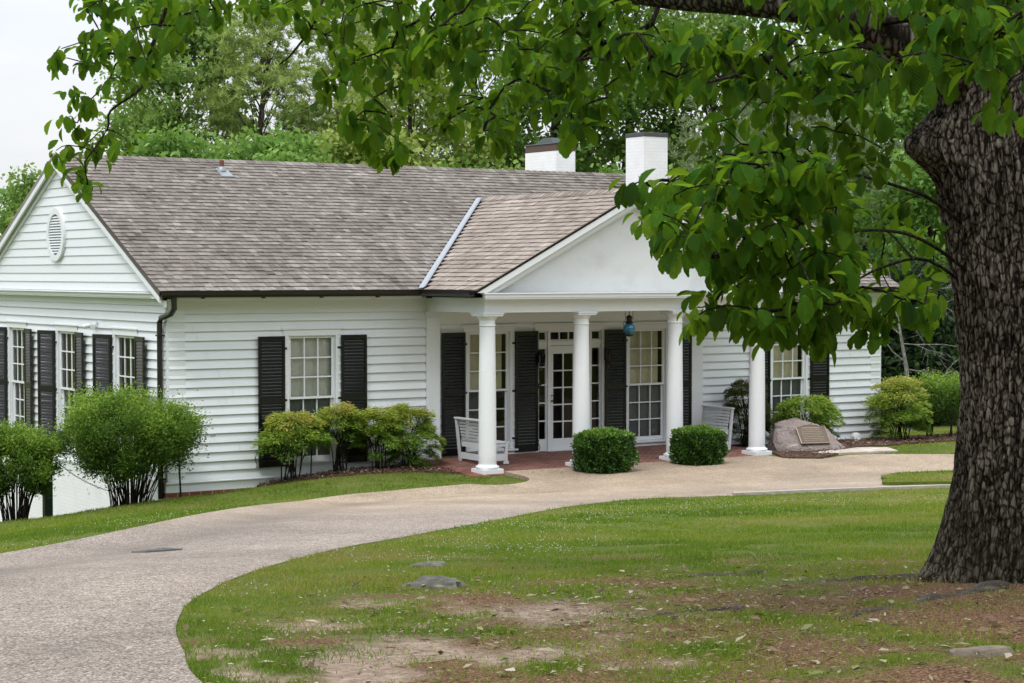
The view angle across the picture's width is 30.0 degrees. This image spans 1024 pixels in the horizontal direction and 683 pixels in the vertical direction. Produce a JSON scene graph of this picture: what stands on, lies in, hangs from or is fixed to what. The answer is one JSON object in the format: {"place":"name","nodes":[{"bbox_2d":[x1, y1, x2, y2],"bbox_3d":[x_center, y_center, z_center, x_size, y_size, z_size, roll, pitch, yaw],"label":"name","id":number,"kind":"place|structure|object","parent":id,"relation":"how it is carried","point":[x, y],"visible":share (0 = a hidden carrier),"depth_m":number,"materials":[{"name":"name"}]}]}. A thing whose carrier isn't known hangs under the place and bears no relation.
{"place":"outdoors","nodes":[
{"label":"outdoors","id":0,"kind":"place"},
{"bbox_2d":[0,0,933,235],"label":"sky","id":1,"kind":"structure","parent":0,"point":[31,31],"materials":[{"name":"white"}]},
{"bbox_2d":[0,454,953,682],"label":"driveway","id":2,"kind":"structure","parent":0,"point":[115,589],"depth_m":18.03,"materials":[{"name":"beige concrete"}]},
{"bbox_2d":[131,547,182,552],"bbox_3d":[-3.202,1.895,17.236,0.340,0.094,0.440,-1,2,-28],"label":"drain grate","id":3,"kind":"object","parent":2,"relation":"on","point":[158,550],"visible":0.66,"depth_m":17.11,"materials":[{"name":"metal"}]},
{"bbox_2d":[0,419,1023,682],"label":"ground","id":4,"kind":"structure","parent":0,"point":[472,651],"depth_m":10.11,"materials":[{"name":"green plant"}]},
{"bbox_2d":[0,177,28,237],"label":"leafy tree","id":5,"kind":"object","parent":4,"relation":"on","point":[4,217],"visible":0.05,"depth_m":94.14,"materials":[{"name":"green plant"}]},
{"bbox_2d":[0,162,41,226],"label":"leafy tree","id":6,"kind":"object","parent":4,"relation":"on","point":[29,182],"visible":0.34,"depth_m":91.46,"materials":[{"name":"green plant"}]},
{"bbox_2d":[0,414,69,521],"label":"leggy shrub","id":7,"kind":"object","parent":4,"relation":"on","point":[32,454],"visible":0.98,"depth_m":29.92,"materials":[{"name":"green plant"}]},
{"bbox_2d":[42,461,52,516],"bbox_3d":[-7.401,2.304,30.468,0.160,1.210,0.160,-1,2,-33],"label":"green post","id":8,"kind":"object","parent":4,"relation":"on","point":[47,507],"visible":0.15,"depth_m":30.43,"materials":[{"name":"paint"}]},
{"bbox_2d":[56,461,154,492],"bbox_3d":[-6.653,2.208,31.311,0.030,0.713,2.065,2,3,40],"label":"chain","id":9,"kind":"object","parent":8,"relation":"hanging from","point":[86,481],"visible":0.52,"depth_m":30.97,"materials":[{"name":"grey metal"}]},
{"bbox_2d":[37,373,214,506],"bbox_3d":[-6.207,1.601,30.881,2.878,2.152,2.840,-1,2,-33],"label":"leggy shrub","id":10,"kind":"object","parent":4,"relation":"on","point":[157,430],"visible":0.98,"depth_m":30.28,"materials":[{"name":"green plant"}]},
{"bbox_2d":[104,87,202,154],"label":"leafy tree","id":11,"kind":"object","parent":4,"relation":"on","point":[133,105],"visible":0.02,"depth_m":78.93,"materials":[{"name":"green plant"}]},
{"bbox_2d":[85,0,258,158],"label":"leafy tree","id":12,"kind":"object","parent":4,"relation":"on","point":[170,82],"visible":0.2,"depth_m":73.58,"materials":[{"name":"green plant"}]},
{"bbox_2d":[118,117,232,158],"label":"leafy tree","id":13,"kind":"object","parent":4,"relation":"on","point":[175,145],"visible":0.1,"depth_m":61.63,"materials":[{"name":"green plant"}]},
{"bbox_2d":[178,460,181,496],"bbox_3d":[-5.418,2.257,31.186,0.071,0.701,0.048,-1,2,-33],"label":"stake","id":14,"kind":"object","parent":4,"relation":"on","point":[179,479],"visible":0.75,"depth_m":31.18,"materials":[{"name":"black metal"}]},
{"bbox_2d":[176,0,364,163],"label":"pine tree","id":15,"kind":"object","parent":4,"relation":"on","point":[281,79],"visible":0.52,"depth_m":71.11,"materials":[{"name":"green plant"}]},
{"bbox_2d":[200,95,344,162],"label":"leafy tree","id":16,"kind":"object","parent":4,"relation":"on","point":[282,147],"visible":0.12,"depth_m":61.30,"materials":[{"name":"green plant"}]},
{"bbox_2d":[249,0,425,163],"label":"pine tree","id":17,"kind":"object","parent":4,"relation":"on","point":[315,114],"visible":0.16,"depth_m":74.95,"materials":[{"name":"green plant"}]},
{"bbox_2d":[257,463,461,486],"bbox_3d":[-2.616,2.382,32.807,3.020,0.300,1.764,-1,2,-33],"label":"mulch bed","id":18,"kind":"object","parent":4,"relation":"on","point":[422,470],"visible":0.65,"depth_m":32.74,"materials":[{"name":"brown wood"}]},
{"bbox_2d":[252,409,337,482],"bbox_3d":[-3.701,1.768,32.491,1.572,1.311,1.202,-1,2,-33],"label":"nandina bush","id":19,"kind":"object","parent":18,"relation":"on","point":[276,424],"visible":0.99,"depth_m":32.31,"materials":[{"name":"green plant"}]},
{"bbox_2d":[313,401,367,471],"bbox_3d":[-2.960,1.684,33.070,1.051,1.314,1.019,-1,2,-33],"label":"nandina bush","id":20,"kind":"object","parent":18,"relation":"on","point":[349,413],"visible":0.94,"depth_m":32.96,"materials":[{"name":"green plant"}]},
{"bbox_2d":[347,405,405,469],"bbox_3d":[-2.300,1.707,33.338,1.101,1.202,1.066,-1,2,-33],"label":"nandina bush","id":21,"kind":"object","parent":18,"relation":"on","point":[383,418],"visible":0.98,"depth_m":33.19,"materials":[{"name":"green plant"}]},
{"bbox_2d":[376,402,446,468],"bbox_3d":[-1.766,1.667,33.695,1.322,1.255,1.217,-1,2,-33],"label":"nandina bush","id":22,"kind":"object","parent":18,"relation":"on","point":[419,430],"visible":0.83,"depth_m":33.51,"materials":[{"name":"green plant"}]},
{"bbox_2d":[299,0,423,154],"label":"pine tree","id":23,"kind":"object","parent":4,"relation":"on","point":[379,9],"visible":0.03,"depth_m":78.91,"materials":[{"name":"green plant"}]},
{"bbox_2d":[301,18,524,168],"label":"leafy tree","id":24,"kind":"object","parent":4,"relation":"on","point":[346,153],"visible":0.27,"depth_m":65.07,"materials":[{"name":"green plant"}]},
{"bbox_2d":[410,561,445,567],"bbox_3d":[-0.606,1.634,13.853,0.310,0.081,0.172,0,2,-4],"label":"rock","id":25,"kind":"object","parent":4,"relation":"on","point":[430,563],"visible":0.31,"depth_m":13.81,"materials":[{"name":"grey stone"}]},
{"bbox_2d":[398,575,469,589],"bbox_3d":[-0.475,1.546,12.030,0.478,0.133,0.358,1,2,21],"label":"rock","id":26,"kind":"object","parent":4,"relation":"on","point":[430,581],"visible":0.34,"depth_m":11.95,"materials":[{"name":"grey stone"}]},
{"bbox_2d":[0,132,899,521],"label":"house","id":27,"kind":"structure","parent":4,"relation":"on","point":[242,298],"depth_m":34.76,"materials":[{"name":"white paint"}]},
{"bbox_2d":[5,320,26,433],"bbox_3d":[-9.787,0.747,38.018,0.162,2.317,1.220,-1,2,-33],"label":"window","id":28,"kind":"structure","parent":27,"relation":"in","point":[12,326],"depth_m":38.36,"materials":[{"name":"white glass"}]},
{"bbox_2d":[53,323,77,449],"bbox_3d":[-8.280,0.846,35.708,0.190,2.350,1.220,-1,2,-33],"label":"window","id":29,"kind":"structure","parent":27,"relation":"in","point":[60,329],"depth_m":36.05,"materials":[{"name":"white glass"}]},
{"bbox_2d":[83,321,97,328],"bbox_3d":[-7.536,-0.289,34.289,0.194,0.137,0.459,-1,2,-33],"label":"floodlight","id":30,"kind":"object","parent":27,"relation":"attached to","point":[92,326],"visible":1,"depth_m":34.31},
{"bbox_2d":[110,327,137,455],"bbox_3d":[-6.695,0.914,33.328,0.162,2.317,1.220,-1,2,-33],"label":"window","id":31,"kind":"structure","parent":27,"relation":"in","point":[118,333],"depth_m":33.64,"materials":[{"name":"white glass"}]},
{"bbox_2d":[281,327,344,464],"bbox_3d":[-3.499,0.932,33.307,1.220,2.350,0.228,-1,2,-33],"label":"window","id":32,"kind":"structure","parent":27,"relation":"in","point":[307,370],"depth_m":33.38,"materials":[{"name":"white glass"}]},
{"bbox_2d":[454,417,509,463],"bbox_3d":[-0.541,1.769,34.276,0.645,0.810,0.880,-1,2,-33],"label":"porch bench","id":33,"kind":"object","parent":27,"relation":"on","point":[471,442],"visible":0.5,"depth_m":34.21,"materials":[{"name":"white paint"}]},
{"bbox_2d":[461,324,517,451],"bbox_3d":[-0.472,0.858,35.361,1.220,2.350,0.330,-1,2,-33],"label":"window","id":34,"kind":"structure","parent":27,"relation":"in","point":[472,339],"depth_m":35.48,"materials":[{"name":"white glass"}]},
{"bbox_2d":[539,349,545,370],"bbox_3d":[0.551,0.346,35.764,0.144,0.408,0.188,-1,2,-33],"label":"wall lantern","id":35,"kind":"object","parent":27,"relation":"attached to","point":[542,355],"depth_m":35.71,"materials":[{"name":"black metal"}]},
{"bbox_2d":[550,345,572,449],"bbox_3d":[1.081,1.062,36.340,0.896,1.973,0.107,-1,2,-33],"label":"door","id":36,"kind":"structure","parent":27,"relation":"in","point":[557,443],"depth_m":36.26,"materials":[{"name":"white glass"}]},
{"bbox_2d":[604,348,612,367],"bbox_3d":[1.845,0.316,36.616,0.144,0.408,0.188,-1,2,-33],"label":"wall lantern","id":37,"kind":"object","parent":27,"relation":"attached to","point":[609,353],"depth_m":36.56,"materials":[{"name":"black metal"}]},
{"bbox_2d":[623,311,634,336],"bbox_3d":[2.136,-0.347,34.913,0.223,0.516,0.271,1,2,20],"label":"hanging lantern","id":38,"kind":"object","parent":27,"relation":"hanging from","point":[628,328],"visible":0.94,"depth_m":34.87,"materials":[{"name":"blue glass"}]},
{"bbox_2d":[623,321,667,442],"bbox_3d":[2.613,0.788,37.331,1.220,2.350,0.228,-1,2,-33],"label":"window","id":39,"kind":"structure","parent":27,"relation":"in","point":[646,396],"depth_m":37.43,"materials":[{"name":"white glass"}]},
{"bbox_2d":[701,405,734,449],"bbox_3d":[3.769,1.673,37.047,0.645,0.810,0.930,-1,2,-33],"label":"porch bench","id":40,"kind":"object","parent":27,"relation":"on","point":[715,417],"visible":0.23,"depth_m":37.03,"materials":[{"name":"white paint"}]},
{"bbox_2d":[770,325,809,434],"bbox_3d":[5.669,0.716,39.342,1.220,2.350,0.228,-1,2,-33],"label":"window","id":41,"kind":"structure","parent":27,"relation":"in","point":[785,382],"depth_m":39.44,"materials":[{"name":"white glass"}]},
{"bbox_2d":[416,145,489,168],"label":"leafy tree","id":42,"kind":"object","parent":4,"relation":"on","point":[466,162],"depth_m":64.01,"materials":[{"name":"green plant"}]},
{"bbox_2d":[6,489,943,637],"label":"clover flowers","id":43,"kind":"object","parent":4,"relation":"on","point":[244,621],"visible":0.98,"depth_m":17.21,"materials":[{"name":"white plant"}]},
{"bbox_2d":[389,0,575,168],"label":"leafy tree","id":44,"kind":"object","parent":4,"relation":"on","point":[480,84],"visible":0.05,"depth_m":72.87,"materials":[{"name":"green plant"}]},
{"bbox_2d":[490,158,524,169],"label":"leafy tree","id":45,"kind":"object","parent":4,"relation":"on","point":[514,162],"visible":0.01,"depth_m":63.22,"materials":[{"name":"green plant"}]},
{"bbox_2d":[44,0,1023,625],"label":"oak tree","id":46,"kind":"object","parent":4,"relation":"on","point":[958,64],"visible":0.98,"depth_m":10.93,"materials":[{"name":"green plant"}]},
{"bbox_2d":[57,535,1023,682],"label":"fallen leaves","id":47,"kind":"object","parent":4,"relation":"on","point":[546,648],"visible":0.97,"depth_m":9.63,"materials":[{"name":"brown plant"}]},
{"bbox_2d":[454,0,695,172],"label":"leafy tree","id":48,"kind":"object","parent":4,"relation":"on","point":[613,144],"visible":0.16,"depth_m":69.00,"materials":[{"name":"green plant"}]},
{"bbox_2d":[579,155,625,173],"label":"leafy tree","id":49,"kind":"object","parent":4,"relation":"on","point":[615,170],"visible":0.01,"depth_m":63.50,"materials":[{"name":"green plant"}]},
{"bbox_2d":[570,426,639,473],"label":"clipped hedge","id":50,"kind":"object","parent":4,"relation":"on","point":[594,450],"visible":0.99,"depth_m":33.11,"materials":[{"name":"green plant"}]},
{"bbox_2d":[527,3,750,172],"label":"leafy tree","id":51,"kind":"object","parent":4,"relation":"on","point":[635,16],"visible":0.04,"depth_m":72.67,"materials":[{"name":"green plant"}]},
{"bbox_2d":[667,152,718,172],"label":"leafy tree","id":52,"kind":"object","parent":4,"relation":"on","point":[671,165],"depth_m":63.49,"materials":[{"name":"green plant"}]},
{"bbox_2d":[668,423,729,465],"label":"clipped hedge","id":53,"kind":"object","parent":4,"relation":"on","point":[701,444],"visible":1,"depth_m":34.42,"materials":[{"name":"green plant"}]},
{"bbox_2d":[604,9,810,175],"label":"leafy tree","id":54,"kind":"object","parent":4,"relation":"on","point":[712,31],"visible":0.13,"depth_m":70.72,"materials":[{"name":"green plant"}]},
{"bbox_2d":[668,44,909,248],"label":"tree","id":55,"kind":"object","parent":4,"relation":"on","point":[809,120],"visible":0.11,"depth_m":56.71,"materials":[{"name":"green plant"}]},
{"bbox_2d":[718,0,943,296],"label":"leafy tree","id":56,"kind":"object","parent":4,"relation":"on","point":[922,109],"visible":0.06,"depth_m":64.47,"materials":[{"name":"green plant"}]},
{"bbox_2d":[732,484,950,494],"bbox_3d":[5.962,2.154,27.853,5.479,0.258,0.374,0,2,5],"label":"path edging","id":57,"kind":"object","parent":4,"relation":"on","point":[772,492],"visible":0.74,"depth_m":27.85,"materials":[{"name":"concrete"}]},
{"bbox_2d":[815,185,872,262],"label":"leafy tree","id":58,"kind":"object","parent":4,"relation":"on","point":[858,235],"depth_m":62.99,"materials":[{"name":"green plant"}]},
{"bbox_2d":[731,432,956,458],"bbox_3d":[7.541,2.111,38.596,7.440,0.203,3.260,-1,2,-33],"label":"mulch bed","id":59,"kind":"object","parent":4,"relation":"on","point":[807,456],"visible":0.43,"depth_m":37.97,"materials":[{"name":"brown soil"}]},
{"bbox_2d":[717,378,775,446],"bbox_3d":[4.645,1.434,37.920,1.308,1.443,1.226,-1,2,-33],"label":"nandina bush","id":60,"kind":"object","parent":59,"relation":"on","point":[736,385],"visible":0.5,"depth_m":37.77,"materials":[{"name":"green plant"}]},
{"bbox_2d":[765,430,769,443],"bbox_3d":[5.035,1.894,38.352,0.262,0.307,0.325,1,2,15],"label":"white stone","id":61,"kind":"object","parent":59,"relation":"on","point":[767,433],"visible":0.27,"depth_m":38.26,"materials":[{"name":"grey stone"}]},
{"bbox_2d":[766,418,844,450],"bbox_3d":[5.768,1.819,37.183,1.572,0.681,0.998,0,2,-14],"label":"boulder","id":62,"kind":"object","parent":59,"relation":"on","point":[794,434],"visible":0.91,"depth_m":36.92,"materials":[{"name":"stone"}]},
{"bbox_2d":[768,393,845,438],"bbox_3d":[5.953,1.591,38.696,1.775,1.057,1.386,-1,2,-33],"label":"nandina bush","id":63,"kind":"object","parent":59,"relation":"on","point":[814,404],"visible":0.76,"depth_m":38.50,"materials":[{"name":"green plant"}]},
{"bbox_2d":[815,447,897,454],"bbox_3d":[6.537,2.112,36.635,1.723,0.140,0.755,-1,2,-15],"label":"flagstone","id":64,"kind":"object","parent":59,"relation":"on","point":[861,450],"visible":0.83,"depth_m":36.37,"materials":[{"name":"beige stone"}]},
{"bbox_2d":[850,432,863,440],"bbox_3d":[7.211,2.011,39.956,0.280,0.224,0.278,-1,2,-33],"label":"white stone","id":65,"kind":"object","parent":59,"relation":"on","point":[857,435],"visible":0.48,"depth_m":39.87,"materials":[{"name":"white stone"}]},
{"bbox_2d":[860,375,933,439],"bbox_3d":[8.040,1.420,39.881,1.749,1.434,1.555,-1,2,-33],"label":"nandina bush","id":66,"kind":"object","parent":59,"relation":"on","point":[879,402],"visible":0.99,"depth_m":39.66,"materials":[{"name":"green plant"}]},
{"bbox_2d":[848,0,933,257],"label":"leafy tree","id":67,"kind":"object","parent":4,"relation":"on","point":[911,121],"visible":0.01,"depth_m":67.17,"materials":[{"name":"green plant"}]},
{"bbox_2d":[853,138,940,266],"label":"leafy tree","id":68,"kind":"object","parent":4,"relation":"on","point":[925,210],"visible":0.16,"depth_m":57.38,"materials":[{"name":"green plant"}]},
{"bbox_2d":[865,235,959,426],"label":"tree","id":69,"kind":"object","parent":4,"relation":"on","point":[892,364],"visible":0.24,"depth_m":49.23,"materials":[{"name":"green plant"}]},
{"bbox_2d":[881,470,952,484],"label":"lawn island","id":70,"kind":"structure","parent":4,"relation":"on","point":[915,482],"depth_m":29.12,"materials":[{"name":"plant"}]},
{"bbox_2d":[888,265,958,430],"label":"dead tree","id":71,"kind":"object","parent":4,"relation":"on","point":[904,359],"visible":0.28,"depth_m":45.55,"materials":[{"name":"grey wood"}]},
{"bbox_2d":[897,230,954,422],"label":"cedar tree","id":72,"kind":"object","parent":4,"relation":"on","point":[939,257],"visible":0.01,"depth_m":51.52,"materials":[{"name":"green plant"}]},
{"bbox_2d":[892,367,960,436],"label":"corner shrub","id":73,"kind":"object","parent":4,"relation":"on","point":[941,392],"visible":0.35,"depth_m":40.57,"materials":[{"name":"green plant"}]},
{"bbox_2d":[945,295,957,344],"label":"cedar tree","id":74,"kind":"object","parent":4,"relation":"on","point":[952,326],"visible":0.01,"depth_m":50.78,"materials":[{"name":"green plant"}]},
{"bbox_2d":[949,645,1014,656],"bbox_3d":[2.059,1.388,8.423,0.261,0.098,0.168,-1,2,-18],"label":"flat stone","id":75,"kind":"object","parent":4,"relation":"on","point":[995,650],"visible":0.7,"depth_m":8.37,"materials":[{"name":"beige stone"}]}
]}

